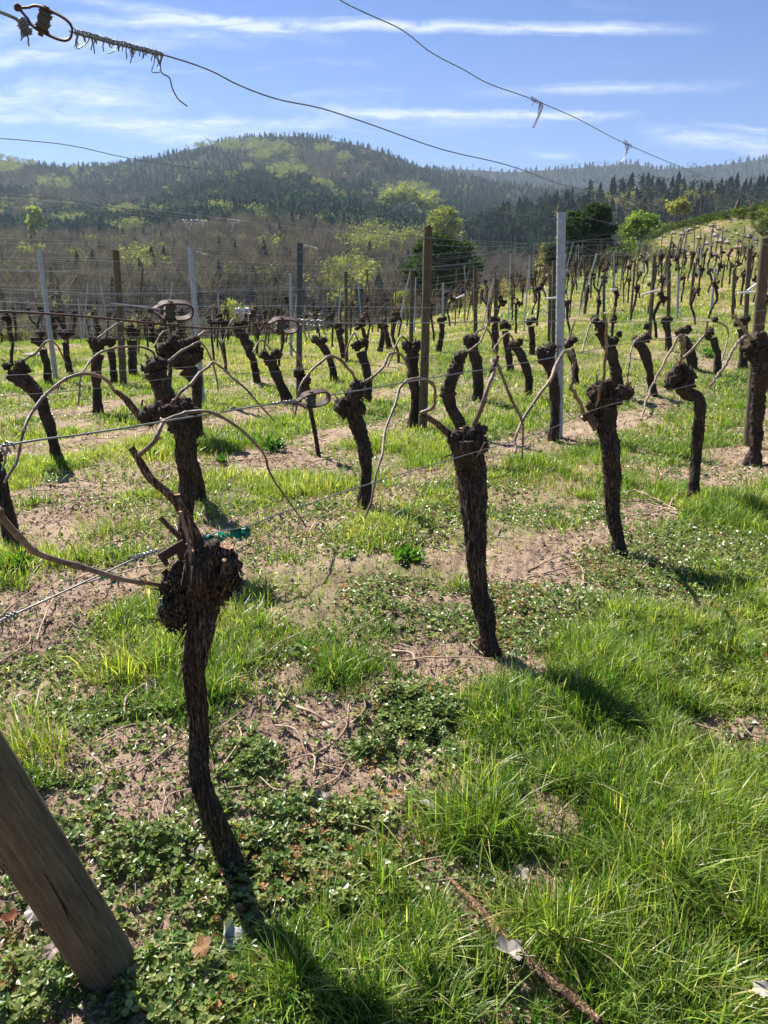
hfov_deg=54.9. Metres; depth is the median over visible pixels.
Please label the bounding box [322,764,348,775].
pruned cane
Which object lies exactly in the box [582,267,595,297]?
grapevine
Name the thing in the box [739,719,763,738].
pruned cane
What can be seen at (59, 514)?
pruned cane
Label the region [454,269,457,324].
trellis stake
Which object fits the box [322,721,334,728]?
pebble
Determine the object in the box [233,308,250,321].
wire knot
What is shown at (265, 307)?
trellis wire
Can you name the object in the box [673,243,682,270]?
grapevine
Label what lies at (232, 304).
bush
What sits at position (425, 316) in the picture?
wooden post
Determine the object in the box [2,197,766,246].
trellis wire
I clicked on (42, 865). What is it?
leaning end post
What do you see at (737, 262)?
grapevine
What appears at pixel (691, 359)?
grapevine
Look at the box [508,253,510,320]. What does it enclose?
trellis stake
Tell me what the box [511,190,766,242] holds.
wooded ridge
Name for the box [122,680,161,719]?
pruned cane
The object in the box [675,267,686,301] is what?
grapevine
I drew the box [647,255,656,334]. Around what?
wooden post
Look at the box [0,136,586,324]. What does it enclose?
mountain
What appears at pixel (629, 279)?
grapevine
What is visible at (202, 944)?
dry leaf
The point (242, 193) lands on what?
mountain conifers
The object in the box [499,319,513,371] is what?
grapevine
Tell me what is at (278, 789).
pruned cane
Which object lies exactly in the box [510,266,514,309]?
trellis stake
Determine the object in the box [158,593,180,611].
tie tape
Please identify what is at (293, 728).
pruned cane
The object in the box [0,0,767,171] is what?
sky
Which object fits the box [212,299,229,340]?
grapevine
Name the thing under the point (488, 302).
trellis stake
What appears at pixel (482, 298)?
grapevine
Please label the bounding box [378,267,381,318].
trellis stake
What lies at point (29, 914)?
dry leaf
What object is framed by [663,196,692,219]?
broadleaf tree
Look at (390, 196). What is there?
broadleaf tree
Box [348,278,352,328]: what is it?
trellis stake
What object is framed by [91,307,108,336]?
grapevine
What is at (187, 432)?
grapevine
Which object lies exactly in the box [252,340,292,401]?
grapevine
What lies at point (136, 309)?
grapevine
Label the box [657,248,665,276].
grapevine
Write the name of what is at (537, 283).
trellis stake
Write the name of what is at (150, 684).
dry leaf
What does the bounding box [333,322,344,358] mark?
grapevine
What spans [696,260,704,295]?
grapevine
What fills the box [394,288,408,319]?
bush
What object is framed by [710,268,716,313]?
metal post
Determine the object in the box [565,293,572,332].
grapevine
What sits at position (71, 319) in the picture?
trellis stake
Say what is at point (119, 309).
wooden post
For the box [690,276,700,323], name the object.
grapevine
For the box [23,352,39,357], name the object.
boulder
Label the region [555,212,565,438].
metal post
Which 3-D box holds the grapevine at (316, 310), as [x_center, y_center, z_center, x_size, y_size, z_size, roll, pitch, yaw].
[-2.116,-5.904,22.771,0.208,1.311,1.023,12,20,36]
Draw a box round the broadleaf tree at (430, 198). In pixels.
[411,189,440,213]
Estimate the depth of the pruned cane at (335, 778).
2.42 m
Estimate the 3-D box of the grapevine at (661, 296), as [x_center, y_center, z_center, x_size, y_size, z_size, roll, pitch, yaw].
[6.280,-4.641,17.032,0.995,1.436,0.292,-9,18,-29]
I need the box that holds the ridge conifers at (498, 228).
[455,170,767,265]
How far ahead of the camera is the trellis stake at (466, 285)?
32.69 m
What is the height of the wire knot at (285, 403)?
0.039 m
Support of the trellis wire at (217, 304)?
attached to the trellis stake at (638, 253)
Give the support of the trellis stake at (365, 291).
on the ground
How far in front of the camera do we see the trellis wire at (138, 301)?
24.28 m
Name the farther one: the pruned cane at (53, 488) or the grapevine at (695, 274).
the grapevine at (695, 274)
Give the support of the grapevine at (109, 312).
on the ground
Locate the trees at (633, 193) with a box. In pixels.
[485,182,715,269]
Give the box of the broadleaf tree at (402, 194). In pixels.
[393,181,420,210]
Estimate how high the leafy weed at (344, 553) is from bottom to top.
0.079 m
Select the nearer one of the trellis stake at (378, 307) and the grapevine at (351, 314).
the grapevine at (351, 314)
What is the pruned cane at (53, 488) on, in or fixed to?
on the ground
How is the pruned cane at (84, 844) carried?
on the ground
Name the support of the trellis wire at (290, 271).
attached to the trellis stake
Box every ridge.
[435,154,767,192]
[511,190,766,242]
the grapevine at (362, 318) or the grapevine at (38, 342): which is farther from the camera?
the grapevine at (362, 318)
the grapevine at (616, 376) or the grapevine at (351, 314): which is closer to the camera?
the grapevine at (616, 376)
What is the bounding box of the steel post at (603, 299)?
[602,274,605,320]
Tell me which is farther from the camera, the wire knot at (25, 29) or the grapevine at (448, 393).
the grapevine at (448, 393)
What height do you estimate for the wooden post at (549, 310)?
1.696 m
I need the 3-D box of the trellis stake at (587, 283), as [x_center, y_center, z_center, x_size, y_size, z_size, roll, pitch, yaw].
[6.361,-7.055,23.127,0.495,1.974,0.031,0,16,0]
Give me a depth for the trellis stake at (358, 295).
24.30 m
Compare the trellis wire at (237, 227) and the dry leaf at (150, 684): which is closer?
the dry leaf at (150, 684)
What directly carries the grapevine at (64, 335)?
on the ground
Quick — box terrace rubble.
[620,216,765,267]
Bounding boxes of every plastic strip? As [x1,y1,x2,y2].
[532,105,543,127]
[621,147,628,161]
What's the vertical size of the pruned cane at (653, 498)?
0.036 m
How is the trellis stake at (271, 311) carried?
on the ground
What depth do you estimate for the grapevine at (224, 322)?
14.80 m
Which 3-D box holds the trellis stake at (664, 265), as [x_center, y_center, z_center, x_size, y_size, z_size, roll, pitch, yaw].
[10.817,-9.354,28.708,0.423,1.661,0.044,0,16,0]
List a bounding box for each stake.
[0,287,5,309]
[56,278,64,342]
[68,305,74,339]
[78,299,81,340]
[83,282,87,337]
[100,282,109,335]
[136,268,143,343]
[137,296,143,353]
[155,285,163,339]
[183,288,185,336]
[212,282,214,340]
[217,293,220,348]
[223,280,227,318]
[263,298,273,350]
[266,282,268,308]
[267,280,274,343]
[337,287,341,329]
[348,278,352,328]
[356,275,361,315]
[363,270,367,325]
[366,270,372,331]
[372,287,373,324]
[377,287,378,331]
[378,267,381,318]
[390,282,393,337]
[394,283,396,309]
[397,272,409,327]
[399,281,408,326]
[414,277,415,331]
[433,276,438,315]
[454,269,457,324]
[462,267,469,305]
[464,281,465,320]
[466,286,472,321]
[482,278,494,327]
[488,265,496,325]
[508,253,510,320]
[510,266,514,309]
[523,271,529,330]
[529,250,531,295]
[533,266,540,302]
[565,241,567,280]
[569,253,575,317]
[572,255,582,293]
[573,239,583,282]
[579,253,597,314]
[579,264,587,310]
[582,244,585,301]
[583,268,589,313]
[613,251,614,298]
[621,242,623,302]
[636,237,640,272]
[651,239,651,272]
[658,248,669,285]
[661,248,670,284]
[665,237,672,285]
[680,233,686,281]
[733,188,742,213]
[739,226,745,261]
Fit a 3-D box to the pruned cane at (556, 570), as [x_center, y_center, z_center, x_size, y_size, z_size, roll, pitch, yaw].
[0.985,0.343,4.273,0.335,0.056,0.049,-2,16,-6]
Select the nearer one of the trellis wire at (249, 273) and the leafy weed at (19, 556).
the leafy weed at (19, 556)
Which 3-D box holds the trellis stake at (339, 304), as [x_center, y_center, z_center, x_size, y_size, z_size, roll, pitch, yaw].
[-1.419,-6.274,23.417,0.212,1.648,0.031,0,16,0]
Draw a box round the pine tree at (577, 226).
[540,201,631,276]
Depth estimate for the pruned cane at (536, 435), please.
8.22 m
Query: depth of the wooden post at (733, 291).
20.12 m
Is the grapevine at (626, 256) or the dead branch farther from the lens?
the grapevine at (626, 256)
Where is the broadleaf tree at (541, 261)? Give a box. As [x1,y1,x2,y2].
[533,237,555,272]
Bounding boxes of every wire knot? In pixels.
[0,441,15,470]
[0,611,18,635]
[16,16,32,45]
[73,27,163,68]
[131,549,158,571]
[183,219,207,231]
[227,219,240,231]
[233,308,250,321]
[252,321,269,341]
[271,399,295,412]
[296,318,325,339]
[531,96,542,113]
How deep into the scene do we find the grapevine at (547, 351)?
8.18 m
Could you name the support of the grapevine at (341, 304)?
on the ground
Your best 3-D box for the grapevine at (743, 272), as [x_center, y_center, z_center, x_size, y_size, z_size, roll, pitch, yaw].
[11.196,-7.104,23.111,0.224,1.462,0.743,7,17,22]
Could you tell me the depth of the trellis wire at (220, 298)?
20.51 m
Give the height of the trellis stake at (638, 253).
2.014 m
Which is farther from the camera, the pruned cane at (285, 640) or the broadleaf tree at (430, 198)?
the broadleaf tree at (430, 198)
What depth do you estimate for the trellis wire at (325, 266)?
27.91 m
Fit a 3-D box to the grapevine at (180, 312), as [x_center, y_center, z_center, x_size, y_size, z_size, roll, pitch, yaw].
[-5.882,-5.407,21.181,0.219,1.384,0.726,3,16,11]
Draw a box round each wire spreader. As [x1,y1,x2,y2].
[641,289,658,295]
[738,291,755,293]
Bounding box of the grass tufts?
[0,361,767,1023]
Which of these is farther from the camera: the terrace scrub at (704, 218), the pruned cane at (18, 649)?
the terrace scrub at (704, 218)
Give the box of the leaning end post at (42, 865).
[0,730,135,994]
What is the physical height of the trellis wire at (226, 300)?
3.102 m
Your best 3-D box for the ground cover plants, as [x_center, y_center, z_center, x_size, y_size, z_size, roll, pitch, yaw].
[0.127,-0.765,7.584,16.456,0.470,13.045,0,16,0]
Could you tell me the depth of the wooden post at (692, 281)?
23.51 m
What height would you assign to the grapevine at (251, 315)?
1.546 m
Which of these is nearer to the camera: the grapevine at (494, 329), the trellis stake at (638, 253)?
the grapevine at (494, 329)
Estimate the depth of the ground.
4.28 m
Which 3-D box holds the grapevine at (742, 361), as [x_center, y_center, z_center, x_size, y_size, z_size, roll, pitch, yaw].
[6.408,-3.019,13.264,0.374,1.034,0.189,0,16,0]
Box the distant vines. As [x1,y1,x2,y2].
[434,235,765,314]
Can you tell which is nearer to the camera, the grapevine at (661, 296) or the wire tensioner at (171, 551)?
the wire tensioner at (171, 551)
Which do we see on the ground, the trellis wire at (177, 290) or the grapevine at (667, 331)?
the grapevine at (667, 331)
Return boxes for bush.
[0,326,28,343]
[124,315,159,340]
[217,296,252,335]
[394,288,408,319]
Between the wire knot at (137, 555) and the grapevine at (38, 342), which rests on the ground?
the grapevine at (38, 342)
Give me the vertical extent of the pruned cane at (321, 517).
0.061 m
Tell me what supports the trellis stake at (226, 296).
on the ground
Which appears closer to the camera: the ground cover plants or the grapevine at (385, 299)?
the ground cover plants
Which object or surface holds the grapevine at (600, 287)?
on the ground
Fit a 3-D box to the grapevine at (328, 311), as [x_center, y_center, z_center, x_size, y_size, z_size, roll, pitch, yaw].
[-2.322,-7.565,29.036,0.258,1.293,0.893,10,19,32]
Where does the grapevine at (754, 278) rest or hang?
on the ground
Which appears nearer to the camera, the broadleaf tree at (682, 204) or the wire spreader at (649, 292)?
the wire spreader at (649, 292)
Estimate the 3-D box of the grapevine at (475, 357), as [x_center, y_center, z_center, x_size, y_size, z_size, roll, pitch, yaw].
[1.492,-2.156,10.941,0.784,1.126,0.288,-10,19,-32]
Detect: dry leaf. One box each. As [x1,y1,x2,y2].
[0,908,17,922]
[24,907,38,926]
[35,943,58,959]
[91,778,102,794]
[142,679,165,693]
[188,841,204,853]
[189,935,210,963]
[219,917,243,952]
[251,908,266,925]
[300,789,330,806]
[416,797,434,809]
[494,934,534,960]
[515,864,528,879]
[731,730,743,737]
[752,980,767,996]
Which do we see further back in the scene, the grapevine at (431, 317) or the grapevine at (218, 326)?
the grapevine at (431, 317)
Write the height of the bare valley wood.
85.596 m
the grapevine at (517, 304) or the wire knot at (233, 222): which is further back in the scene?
the grapevine at (517, 304)
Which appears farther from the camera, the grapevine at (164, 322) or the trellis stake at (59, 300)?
the trellis stake at (59, 300)
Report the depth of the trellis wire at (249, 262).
16.99 m
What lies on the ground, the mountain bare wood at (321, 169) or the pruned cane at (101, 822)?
the pruned cane at (101, 822)
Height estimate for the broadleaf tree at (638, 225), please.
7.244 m
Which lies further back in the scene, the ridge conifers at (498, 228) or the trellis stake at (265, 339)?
the ridge conifers at (498, 228)
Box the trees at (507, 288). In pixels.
[447,262,612,311]
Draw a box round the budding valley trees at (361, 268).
[0,218,523,340]
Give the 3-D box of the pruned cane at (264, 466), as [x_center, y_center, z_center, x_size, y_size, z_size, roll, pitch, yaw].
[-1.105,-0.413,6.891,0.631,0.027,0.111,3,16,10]
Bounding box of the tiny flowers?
[0,335,766,618]
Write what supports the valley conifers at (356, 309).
on the ground
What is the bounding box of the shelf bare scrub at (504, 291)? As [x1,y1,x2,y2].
[449,268,596,309]
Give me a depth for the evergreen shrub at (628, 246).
64.04 m
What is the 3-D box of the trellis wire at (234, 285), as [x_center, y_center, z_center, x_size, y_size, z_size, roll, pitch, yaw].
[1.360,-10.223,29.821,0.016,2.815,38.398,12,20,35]
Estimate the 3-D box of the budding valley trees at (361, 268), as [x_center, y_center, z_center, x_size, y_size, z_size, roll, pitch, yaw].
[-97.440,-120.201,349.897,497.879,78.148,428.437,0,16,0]
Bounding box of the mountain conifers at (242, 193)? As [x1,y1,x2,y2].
[0,131,606,251]
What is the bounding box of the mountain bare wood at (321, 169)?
[0,146,424,239]
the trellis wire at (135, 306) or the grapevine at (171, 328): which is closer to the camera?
the trellis wire at (135, 306)
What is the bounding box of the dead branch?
[447,879,604,1023]
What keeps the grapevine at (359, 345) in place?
on the ground
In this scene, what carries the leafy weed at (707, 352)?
on the ground
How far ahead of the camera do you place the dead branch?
1.65 m
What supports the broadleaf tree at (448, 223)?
on the mountain
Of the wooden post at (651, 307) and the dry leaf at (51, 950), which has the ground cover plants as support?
the dry leaf at (51, 950)
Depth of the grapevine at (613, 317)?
14.91 m
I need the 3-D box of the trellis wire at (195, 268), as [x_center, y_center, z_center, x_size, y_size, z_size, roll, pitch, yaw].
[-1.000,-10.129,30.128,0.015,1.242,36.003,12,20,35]
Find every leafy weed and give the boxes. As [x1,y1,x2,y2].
[0,551,34,570]
[39,471,67,484]
[145,448,159,457]
[211,453,230,463]
[262,435,286,451]
[336,550,360,558]
[385,541,426,564]
[696,347,714,356]
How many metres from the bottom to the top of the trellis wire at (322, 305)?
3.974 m
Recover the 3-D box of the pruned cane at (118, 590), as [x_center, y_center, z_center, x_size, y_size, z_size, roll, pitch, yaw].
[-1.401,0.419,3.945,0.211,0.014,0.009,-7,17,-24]
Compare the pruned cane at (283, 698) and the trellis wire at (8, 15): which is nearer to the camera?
the trellis wire at (8, 15)
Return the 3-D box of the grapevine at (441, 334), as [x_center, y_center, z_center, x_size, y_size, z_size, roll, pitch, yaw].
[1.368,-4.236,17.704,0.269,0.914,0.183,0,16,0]
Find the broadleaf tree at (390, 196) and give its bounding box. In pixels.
[379,187,399,207]
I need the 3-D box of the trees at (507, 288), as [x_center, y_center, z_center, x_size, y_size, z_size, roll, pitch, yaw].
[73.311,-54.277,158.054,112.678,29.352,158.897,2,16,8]
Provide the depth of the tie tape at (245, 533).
1.90 m
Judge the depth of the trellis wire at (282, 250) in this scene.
7.17 m
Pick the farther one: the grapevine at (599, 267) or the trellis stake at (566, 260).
the trellis stake at (566, 260)
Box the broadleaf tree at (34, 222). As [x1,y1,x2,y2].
[24,205,46,243]
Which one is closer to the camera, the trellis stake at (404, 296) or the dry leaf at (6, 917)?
the dry leaf at (6, 917)
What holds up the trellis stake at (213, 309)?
on the ground
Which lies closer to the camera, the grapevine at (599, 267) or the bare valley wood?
the grapevine at (599, 267)
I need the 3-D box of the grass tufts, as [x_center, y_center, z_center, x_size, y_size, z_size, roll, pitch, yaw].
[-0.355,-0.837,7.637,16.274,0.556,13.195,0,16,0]
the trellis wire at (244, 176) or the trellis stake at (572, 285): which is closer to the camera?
the trellis wire at (244, 176)
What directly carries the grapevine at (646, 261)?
on the ground
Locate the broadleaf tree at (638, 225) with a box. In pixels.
[615,209,662,249]
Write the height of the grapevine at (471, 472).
1.394 m
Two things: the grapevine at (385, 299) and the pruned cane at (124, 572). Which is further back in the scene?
the grapevine at (385, 299)
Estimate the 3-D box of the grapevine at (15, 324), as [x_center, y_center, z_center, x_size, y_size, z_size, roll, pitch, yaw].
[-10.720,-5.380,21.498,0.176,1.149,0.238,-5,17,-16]
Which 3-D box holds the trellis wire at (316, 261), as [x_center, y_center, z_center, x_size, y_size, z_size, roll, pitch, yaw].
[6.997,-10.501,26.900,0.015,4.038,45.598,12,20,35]
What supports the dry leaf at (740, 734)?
on the ground
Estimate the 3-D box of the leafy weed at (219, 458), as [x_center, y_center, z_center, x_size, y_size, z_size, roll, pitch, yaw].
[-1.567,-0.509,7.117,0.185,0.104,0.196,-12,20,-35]
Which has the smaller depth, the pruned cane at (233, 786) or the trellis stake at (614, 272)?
the pruned cane at (233, 786)
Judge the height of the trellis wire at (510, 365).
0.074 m
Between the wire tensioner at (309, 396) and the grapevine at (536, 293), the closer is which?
the wire tensioner at (309, 396)
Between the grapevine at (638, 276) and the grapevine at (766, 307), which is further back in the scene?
the grapevine at (638, 276)
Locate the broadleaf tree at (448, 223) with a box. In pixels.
[426,204,464,236]
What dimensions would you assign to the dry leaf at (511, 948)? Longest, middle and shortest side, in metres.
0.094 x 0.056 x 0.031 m
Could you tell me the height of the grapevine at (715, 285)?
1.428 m
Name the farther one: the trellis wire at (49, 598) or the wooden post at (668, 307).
the wooden post at (668, 307)
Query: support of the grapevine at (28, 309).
on the ground
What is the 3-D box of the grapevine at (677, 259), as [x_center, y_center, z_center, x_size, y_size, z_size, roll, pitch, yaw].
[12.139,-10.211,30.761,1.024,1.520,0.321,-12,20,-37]
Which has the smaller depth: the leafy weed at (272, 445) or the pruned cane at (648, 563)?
the pruned cane at (648, 563)
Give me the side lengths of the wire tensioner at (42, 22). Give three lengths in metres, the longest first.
0.099 x 0.050 x 0.028 m
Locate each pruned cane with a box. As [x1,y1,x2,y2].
[0,579,59,616]
[0,632,31,661]
[7,891,18,895]
[36,592,59,640]
[37,485,67,490]
[41,500,81,527]
[54,496,118,508]
[57,654,133,663]
[70,816,124,825]
[72,562,174,586]
[75,568,111,579]
[80,829,113,846]
[91,753,151,768]
[96,721,148,741]
[100,588,141,593]
[105,524,155,544]
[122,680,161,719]
[137,689,271,772]
[161,788,189,838]
[200,460,243,464]
[215,785,246,788]
[221,721,241,766]
[225,456,295,461]
[233,465,294,470]
[237,539,270,549]
[259,776,305,790]
[260,627,313,658]
[274,724,307,757]
[277,683,290,709]
[278,753,315,772]
[295,705,330,724]
[301,453,348,466]
[302,740,346,755]
[308,509,341,533]
[309,704,349,757]
[311,751,357,771]
[313,763,345,788]
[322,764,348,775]
[350,697,365,723]
[356,609,402,628]
[356,649,490,660]
[379,529,429,550]
[392,649,415,665]
[411,634,458,643]
[420,466,453,470]
[424,877,496,884]
[455,841,514,858]
[523,424,549,449]
[526,553,566,570]
[527,565,582,577]
[558,551,583,580]
[560,556,611,563]
[622,489,690,516]
[625,500,683,507]
[625,503,673,515]
[633,552,667,578]
[648,503,696,510]
[695,722,759,733]
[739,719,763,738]
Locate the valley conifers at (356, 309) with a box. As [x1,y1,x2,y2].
[0,210,539,338]
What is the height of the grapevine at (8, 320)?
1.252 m
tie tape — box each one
[100,572,122,588]
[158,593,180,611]
[190,527,250,543]
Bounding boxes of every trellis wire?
[0,10,19,21]
[0,138,559,219]
[0,194,559,245]
[0,218,728,262]
[0,238,758,265]
[0,239,740,316]
[0,243,592,275]
[0,243,714,333]
[0,244,612,287]
[0,253,741,293]
[0,262,752,332]
[0,301,540,309]
[0,310,252,329]
[0,345,551,396]
[0,400,296,447]
[0,550,159,620]
[1,233,699,291]
[1,254,625,320]
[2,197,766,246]
[2,273,745,375]
[2,290,490,310]
[3,203,559,252]
[4,230,628,265]
[5,252,624,306]
[5,286,506,301]
[6,232,752,293]
[6,279,516,293]
[7,243,676,326]
[7,248,626,302]
[8,243,757,342]
[9,234,631,274]
[10,223,759,270]
[10,261,534,278]
[11,225,717,272]
[11,255,590,300]
[12,221,675,264]
[14,220,749,258]
[15,271,440,298]
[16,265,569,316]
[20,225,681,273]
[23,231,682,289]
[27,250,589,287]
[30,238,707,310]
[37,268,543,284]
[43,239,589,267]
[55,223,761,254]
[57,230,759,269]
[58,241,749,295]
[69,30,765,244]
[75,266,710,353]
[111,303,159,309]
[159,57,186,106]
[179,249,744,323]
[186,367,756,544]
[325,309,767,323]
[331,323,767,395]
[340,0,767,204]
[565,242,747,285]
[567,217,752,268]
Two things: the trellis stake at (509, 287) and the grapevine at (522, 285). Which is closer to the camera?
the trellis stake at (509, 287)
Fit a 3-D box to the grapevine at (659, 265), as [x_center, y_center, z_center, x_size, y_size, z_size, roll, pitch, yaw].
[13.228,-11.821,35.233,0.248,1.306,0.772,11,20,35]
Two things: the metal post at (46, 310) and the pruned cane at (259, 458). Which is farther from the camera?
the metal post at (46, 310)
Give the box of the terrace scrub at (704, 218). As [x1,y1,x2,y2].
[594,199,767,272]
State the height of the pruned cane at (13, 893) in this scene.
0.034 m
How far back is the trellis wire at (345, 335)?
11.20 m
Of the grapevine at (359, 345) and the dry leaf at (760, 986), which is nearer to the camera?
the dry leaf at (760, 986)
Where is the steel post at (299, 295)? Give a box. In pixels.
[296,243,302,401]
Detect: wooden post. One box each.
[112,250,126,383]
[344,272,348,361]
[409,270,413,342]
[418,226,432,429]
[473,267,477,334]
[494,279,497,335]
[547,276,551,341]
[551,261,555,343]
[629,259,635,314]
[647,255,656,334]
[666,271,670,323]
[689,263,694,305]
[731,269,735,319]
[743,238,767,446]
[743,248,752,329]
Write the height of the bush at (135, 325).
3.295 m
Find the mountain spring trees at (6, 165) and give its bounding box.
[0,134,560,234]
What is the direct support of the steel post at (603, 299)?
on the ground
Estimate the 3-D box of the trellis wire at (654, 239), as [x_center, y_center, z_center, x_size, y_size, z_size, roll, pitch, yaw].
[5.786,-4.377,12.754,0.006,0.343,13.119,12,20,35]
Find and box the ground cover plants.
[0,364,767,1023]
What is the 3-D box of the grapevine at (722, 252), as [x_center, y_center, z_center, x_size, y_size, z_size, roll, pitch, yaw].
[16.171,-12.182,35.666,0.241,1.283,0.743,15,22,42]
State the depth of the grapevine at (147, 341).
20.34 m
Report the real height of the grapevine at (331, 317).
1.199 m
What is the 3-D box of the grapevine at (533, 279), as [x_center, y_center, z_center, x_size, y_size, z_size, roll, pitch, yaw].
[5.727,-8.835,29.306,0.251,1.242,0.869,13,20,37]
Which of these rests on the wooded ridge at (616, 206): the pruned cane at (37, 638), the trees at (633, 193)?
the trees at (633, 193)
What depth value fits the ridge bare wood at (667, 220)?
501.53 m
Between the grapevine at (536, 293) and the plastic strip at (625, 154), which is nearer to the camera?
the plastic strip at (625, 154)
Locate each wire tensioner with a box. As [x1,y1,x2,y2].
[14,3,72,41]
[147,300,193,322]
[157,539,186,565]
[263,316,298,334]
[293,388,330,409]
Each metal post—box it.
[36,250,57,378]
[187,247,204,402]
[289,273,292,355]
[442,282,443,323]
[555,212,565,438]
[676,273,679,318]
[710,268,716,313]
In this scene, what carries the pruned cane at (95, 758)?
on the ground
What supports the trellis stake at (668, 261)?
on the ground
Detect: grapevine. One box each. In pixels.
[0,409,306,883]
[0,451,19,544]
[1,313,14,368]
[1,340,68,463]
[3,361,274,560]
[10,307,16,343]
[26,296,63,346]
[27,300,76,342]
[30,328,52,384]
[33,302,75,353]
[54,323,58,339]
[57,329,74,374]
[61,308,66,340]
[77,341,218,502]
[78,301,96,336]
[85,319,134,414]
[87,318,106,336]
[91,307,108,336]
[101,307,115,335]
[105,335,118,384]
[121,315,183,384]
[123,299,152,340]
[124,322,139,376]
[135,312,148,346]
[139,313,158,354]
[146,298,166,341]
[153,330,225,439]
[164,323,175,336]
[177,298,184,338]
[191,308,216,360]
[199,304,229,370]
[211,309,232,349]
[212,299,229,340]
[214,300,232,333]
[222,317,260,383]
[228,300,266,355]
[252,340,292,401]
[254,302,262,335]
[255,309,276,332]
[275,299,283,316]
[276,290,295,328]
[277,306,302,342]
[278,310,307,365]
[288,342,320,456]
[294,351,409,508]
[302,300,324,338]
[303,295,317,332]
[304,310,318,331]
[311,335,337,380]
[320,316,333,329]
[321,302,331,321]
[328,305,343,346]
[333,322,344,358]
[338,296,343,327]
[345,332,371,401]
[348,297,365,334]
[349,305,385,368]
[359,298,378,338]
[363,290,382,326]
[364,355,523,659]
[370,296,410,362]
[377,321,388,351]
[379,290,389,322]
[380,318,391,348]
[387,336,420,427]
[394,302,406,336]
[406,292,420,325]
[419,298,437,339]
[433,285,452,315]
[436,316,446,351]
[438,287,449,312]
[438,287,457,325]
[439,324,487,430]
[458,283,470,314]
[462,327,498,401]
[480,277,488,299]
[481,282,503,321]
[486,282,490,306]
[486,283,509,339]
[489,316,500,353]
[491,332,532,395]
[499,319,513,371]
[503,266,520,292]
[505,289,515,320]
[513,312,635,558]
[514,290,523,333]
[519,278,524,306]
[525,316,536,354]
[526,274,535,302]
[527,277,545,314]
[534,275,548,326]
[534,319,575,441]
[541,273,547,297]
[564,335,579,385]
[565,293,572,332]
[566,271,569,292]
[571,259,577,289]
[581,315,623,387]
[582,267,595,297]
[584,285,589,313]
[593,268,607,305]
[594,296,601,330]
[597,264,600,285]
[601,255,610,268]
[602,262,608,273]
[609,307,617,337]
[611,286,619,323]
[622,253,628,279]
[624,262,632,289]
[624,270,632,302]
[625,322,658,396]
[630,280,642,320]
[636,267,642,297]
[640,320,708,497]
[642,251,651,283]
[645,255,658,281]
[646,279,670,337]
[647,275,657,313]
[649,271,665,305]
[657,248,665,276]
[658,253,665,275]
[660,316,673,350]
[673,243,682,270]
[674,248,686,272]
[674,324,698,368]
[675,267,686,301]
[687,248,694,280]
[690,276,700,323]
[692,265,698,296]
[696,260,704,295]
[699,246,706,276]
[704,316,728,377]
[706,267,713,292]
[707,247,714,269]
[707,268,722,318]
[708,314,767,467]
[712,251,723,273]
[716,258,722,278]
[719,245,724,271]
[721,256,726,287]
[728,257,735,284]
[733,254,743,268]
[733,314,750,368]
[735,271,738,305]
[739,263,746,305]
[751,249,756,276]
[751,272,756,300]
[763,289,767,330]
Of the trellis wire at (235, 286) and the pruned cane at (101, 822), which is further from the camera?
the trellis wire at (235, 286)
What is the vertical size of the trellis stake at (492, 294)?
1.925 m
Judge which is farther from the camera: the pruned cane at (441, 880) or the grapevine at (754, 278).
the grapevine at (754, 278)
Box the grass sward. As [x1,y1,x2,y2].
[0,208,767,1023]
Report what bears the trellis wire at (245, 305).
attached to the metal post at (560, 279)
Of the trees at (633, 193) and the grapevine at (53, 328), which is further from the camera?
the trees at (633, 193)
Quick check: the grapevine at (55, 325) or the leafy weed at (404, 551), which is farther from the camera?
the grapevine at (55, 325)
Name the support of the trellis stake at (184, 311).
on the ground
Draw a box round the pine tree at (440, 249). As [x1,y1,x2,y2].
[397,230,484,313]
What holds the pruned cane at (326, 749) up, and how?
on the ground
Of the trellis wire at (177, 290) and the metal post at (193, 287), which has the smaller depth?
the metal post at (193, 287)
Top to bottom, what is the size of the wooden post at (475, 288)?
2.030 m
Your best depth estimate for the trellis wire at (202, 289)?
24.11 m
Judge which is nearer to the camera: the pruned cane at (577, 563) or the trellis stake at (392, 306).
the pruned cane at (577, 563)
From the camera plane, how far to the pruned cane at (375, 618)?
3.50 m
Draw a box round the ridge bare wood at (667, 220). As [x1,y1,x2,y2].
[480,183,765,279]
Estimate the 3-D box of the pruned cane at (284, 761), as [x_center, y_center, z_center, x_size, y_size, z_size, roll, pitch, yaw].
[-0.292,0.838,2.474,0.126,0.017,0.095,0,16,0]
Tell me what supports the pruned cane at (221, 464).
on the ground
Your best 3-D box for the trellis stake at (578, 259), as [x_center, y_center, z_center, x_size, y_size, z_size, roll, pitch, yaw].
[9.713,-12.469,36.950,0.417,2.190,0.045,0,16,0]
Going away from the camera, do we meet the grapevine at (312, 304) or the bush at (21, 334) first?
the grapevine at (312, 304)
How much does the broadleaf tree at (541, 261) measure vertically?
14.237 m
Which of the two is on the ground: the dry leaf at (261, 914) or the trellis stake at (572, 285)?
the trellis stake at (572, 285)
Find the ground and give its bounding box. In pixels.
[0,211,767,1023]
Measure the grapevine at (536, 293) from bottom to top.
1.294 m
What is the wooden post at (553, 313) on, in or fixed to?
on the ground
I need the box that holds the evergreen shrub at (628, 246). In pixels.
[601,243,640,261]
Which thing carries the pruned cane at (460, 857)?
on the ground
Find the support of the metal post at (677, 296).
on the ground
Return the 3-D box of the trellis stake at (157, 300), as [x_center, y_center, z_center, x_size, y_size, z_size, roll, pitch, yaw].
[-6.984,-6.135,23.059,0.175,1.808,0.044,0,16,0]
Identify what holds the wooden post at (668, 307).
on the ground
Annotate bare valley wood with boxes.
[0,208,567,342]

